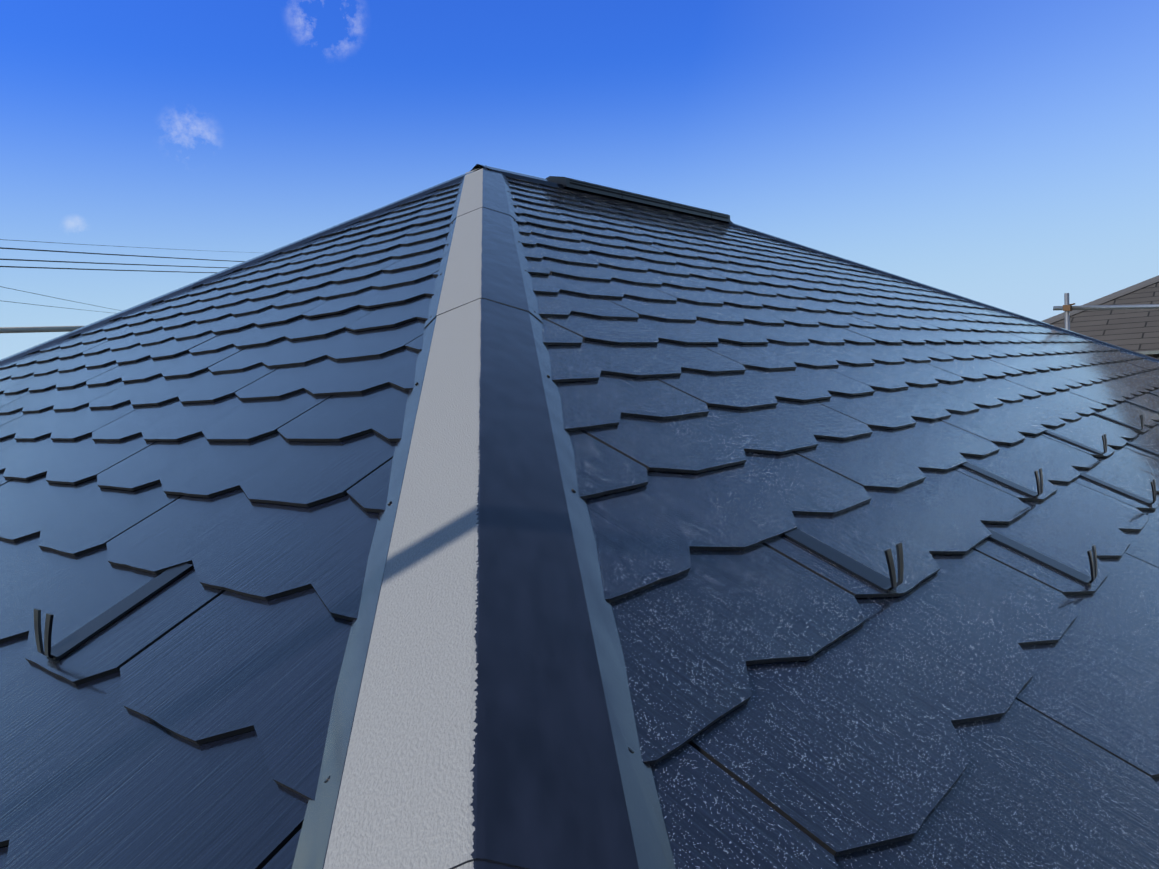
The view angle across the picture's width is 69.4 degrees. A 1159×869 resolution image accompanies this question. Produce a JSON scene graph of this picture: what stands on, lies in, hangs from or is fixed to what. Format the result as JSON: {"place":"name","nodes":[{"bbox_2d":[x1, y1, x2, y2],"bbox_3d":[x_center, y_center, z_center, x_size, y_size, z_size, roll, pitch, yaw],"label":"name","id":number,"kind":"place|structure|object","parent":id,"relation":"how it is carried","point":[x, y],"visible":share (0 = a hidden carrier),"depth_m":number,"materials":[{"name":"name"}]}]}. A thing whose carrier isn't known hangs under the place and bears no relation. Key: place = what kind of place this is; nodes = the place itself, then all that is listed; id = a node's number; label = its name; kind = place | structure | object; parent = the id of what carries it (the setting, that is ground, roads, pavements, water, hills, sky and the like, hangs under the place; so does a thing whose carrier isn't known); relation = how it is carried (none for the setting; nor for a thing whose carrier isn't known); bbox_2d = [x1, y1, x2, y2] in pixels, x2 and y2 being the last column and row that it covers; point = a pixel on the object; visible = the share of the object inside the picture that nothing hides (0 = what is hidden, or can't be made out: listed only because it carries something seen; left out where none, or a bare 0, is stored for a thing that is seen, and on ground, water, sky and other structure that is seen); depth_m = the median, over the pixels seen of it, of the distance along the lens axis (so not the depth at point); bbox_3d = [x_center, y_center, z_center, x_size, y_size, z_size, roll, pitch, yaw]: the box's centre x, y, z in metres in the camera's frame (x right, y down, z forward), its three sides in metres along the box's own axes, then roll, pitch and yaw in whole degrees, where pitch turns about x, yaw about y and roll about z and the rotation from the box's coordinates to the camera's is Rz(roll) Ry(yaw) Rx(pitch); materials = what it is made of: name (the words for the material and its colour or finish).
{"place":"outdoors","nodes":[
{"label":"outdoors","id":0,"kind":"place"},
{"bbox_2d":[0,239,255,312],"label":"power lines","id":1,"kind":"object","parent":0,"point":[101,263],"visible":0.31,"depth_m":15.56,"materials":[{"name":"black"}]},
{"bbox_2d":[0,181,460,868],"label":"roof slates","id":2,"kind":"object","parent":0,"point":[234,437],"visible":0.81,"depth_m":1.28,"materials":[{"name":"stone"}]},
{"bbox_2d":[34,563,193,659],"bbox_3d":[-0.622,0.234,1.131,0.060,0.084,0.190,0,5,40],"label":"snow guard","id":3,"kind":"object","parent":2,"relation":"on","point":[91,628],"visible":1,"depth_m":1.11,"materials":[{"name":"black paint"}]},
{"bbox_2d":[0,0,1158,359],"label":"sky","id":4,"kind":"structure","parent":0,"point":[1003,154],"materials":[{"name":"blue"}]},
{"bbox_2d":[1138,350,1158,353],"bbox_3d":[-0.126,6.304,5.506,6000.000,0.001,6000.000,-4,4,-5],"label":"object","id":5,"kind":"structure","parent":0,"point":[1150,352],"depth_m":1656.65,"materials":[{"name":"grey metal"}]},
{"bbox_2d":[1064,293,1069,329],"bbox_3d":[5.553,2.078,9.416,0.049,7.282,0.049,-4,4,-5],"label":"scaffold standard","id":6,"kind":"object","parent":5,"relation":"on","point":[1067,313],"visible":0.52,"depth_m":9.18,"materials":[{"name":"silver metal"}]},
{"bbox_2d":[1053,304,1158,310],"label":"scaffold pipe","id":7,"kind":"object","parent":6,"relation":"attached to","point":[1117,307],"visible":1,"depth_m":8.96,"materials":[{"name":"grey metal"}]},
{"bbox_2d":[1063,303,1074,310],"bbox_3d":[5.387,-1.399,9.201,0.111,0.082,0.110,0,5,40],"label":"scaffold clamp","id":8,"kind":"object","parent":7,"relation":"attached to","point":[1066,307],"visible":0.88,"depth_m":9.17,"materials":[{"name":"brown metal"}]},
{"bbox_2d":[1145,354,1158,358],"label":"neighbour walls","id":9,"kind":"structure","parent":0,"point":[1155,355],"depth_m":19.43,"materials":[{"name":"grey"}]},
{"bbox_2d":[1051,282,1158,351],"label":"neighbour roof","id":10,"kind":"structure","parent":9,"relation":"on","point":[1136,330],"depth_m":11.49,"materials":[{"name":"tile"}]},
{"bbox_2d":[1042,275,1158,323],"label":"cap","id":11,"kind":"object","parent":10,"relation":"on","point":[1114,295],"visible":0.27,"depth_m":12.19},
{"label":"roof deck","id":12,"kind":"object","parent":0,"visible":0},
{"bbox_2d":[506,176,1158,868],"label":"roof slates","id":13,"kind":"object","parent":12,"relation":"on","point":[966,692],"visible":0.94,"depth_m":1.30,"materials":[{"name":"black"}]},
{"bbox_2d":[783,528,903,591],"bbox_3d":[0.367,0.173,1.217,0.190,0.084,0.060,0,5,40],"label":"snow guard","id":14,"kind":"object","parent":13,"relation":"on","point":[846,562],"visible":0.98,"depth_m":1.19,"materials":[{"name":"black paint"}]},
{"bbox_2d":[960,462,1042,496],"bbox_3d":[0.948,0.095,1.913,0.190,0.084,0.060,0,5,40],"label":"snow guard","id":15,"kind":"object","parent":13,"relation":"on","point":[1003,481],"visible":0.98,"depth_m":1.88,"materials":[{"name":"black paint"}]},
{"bbox_2d":[987,528,1096,583],"bbox_3d":[0.809,0.212,1.493,0.190,0.084,0.060,0,5,40],"label":"snow guard","id":16,"kind":"object","parent":13,"relation":"on","point":[1042,559],"visible":0.94,"depth_m":1.47,"materials":[{"name":"black paint"}]},
{"bbox_2d":[1044,430,1106,454],"bbox_3d":[1.529,0.018,2.609,0.190,0.084,0.060,0,5,40],"label":"snow guard","id":17,"kind":"object","parent":13,"relation":"on","point":[1080,444],"visible":0.98,"depth_m":2.58,"materials":[{"name":"black paint"}]},
{"bbox_2d":[1078,471,1155,504],"bbox_3d":[1.391,0.134,2.188,0.190,0.084,0.060,0,5,40],"label":"snow guard","id":18,"kind":"object","parent":13,"relation":"on","point":[1120,490],"visible":0.98,"depth_m":2.16,"materials":[{"name":"black paint"}]},
{"bbox_2d":[1093,412,1143,429],"bbox_3d":[2.111,-0.059,3.305,0.190,0.084,0.060,0,5,40],"label":"snow guard","id":19,"kind":"object","parent":13,"relation":"on","point":[1125,424],"visible":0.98,"depth_m":3.27,"materials":[{"name":"black paint"}]},
{"bbox_2d":[1125,400,1158,412],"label":"snow guard","id":20,"kind":"object","parent":13,"relation":"on","point":[1142,406],"visible":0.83,"depth_m":3.99,"materials":[{"name":"black paint"}]},
{"bbox_2d":[1127,441,1158,455],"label":"snow guard","id":21,"kind":"object","parent":13,"relation":"on","point":[1143,448],"visible":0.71,"depth_m":2.89,"materials":[{"name":"black paint"}]},
{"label":"scaffold","id":22,"kind":"object","parent":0,"visible":0},
{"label":"house eaves fascia","id":23,"kind":"object","parent":22,"relation":"on","visible":0},
{"bbox_2d":[0,165,486,364],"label":"hip cap","id":24,"kind":"object","parent":23,"relation":"on","point":[233,268],"visible":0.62,"depth_m":4.81,"materials":[{"name":"grey metal"}]},
{"bbox_2d":[292,166,675,868],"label":"hip cap","id":25,"kind":"object","parent":23,"relation":"on","point":[482,714],"visible":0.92,"depth_m":0.79,"materials":[{"name":"grey metal"}]},
{"bbox_2d":[324,182,634,782],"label":"screws","id":26,"kind":"object","parent":25,"relation":"attached to","point":[630,749],"visible":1,"depth_m":1.12,"materials":[{"name":"black paint"}]},
{"bbox_2d":[726,222,1158,361],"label":"hip cap","id":27,"kind":"object","parent":23,"relation":"on","point":[937,289],"visible":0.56,"depth_m":7.20,"materials":[{"name":"grey metal"}]},
{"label":"back roof slates","id":28,"kind":"object","parent":23,"relation":"on","visible":0},
{"bbox_2d":[0,326,83,332],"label":"pipe","id":29,"kind":"object","parent":28,"relation":"on","point":[37,329],"depth_m":6.97,"materials":[{"name":"grey metal"}]},
{"bbox_2d":[471,164,731,222],"bbox_3d":[0.297,-1.686,6.048,0.237,0.082,2.826,0,5,40],"label":"ridge cap","id":30,"kind":"object","parent":28,"relation":"on","point":[529,178],"visible":0.23,"depth_m":5.37,"materials":[{"name":"grey metal"}]},
{"bbox_2d":[546,176,729,221],"bbox_3d":[0.481,-1.729,6.269,0.270,0.093,2.106,0,5,40],"label":"ridge vent","id":31,"kind":"object","parent":30,"relation":"on","point":[564,181],"visible":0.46,"depth_m":5.93,"materials":[{"name":"black metal"}]},
{"bbox_2d":[570,180,727,218],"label":"ridge vent slots","id":32,"kind":"object","parent":30,"relation":"on","point":[711,212],"visible":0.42,"depth_m":6.04,"materials":[{"name":"black metal"}]}
]}

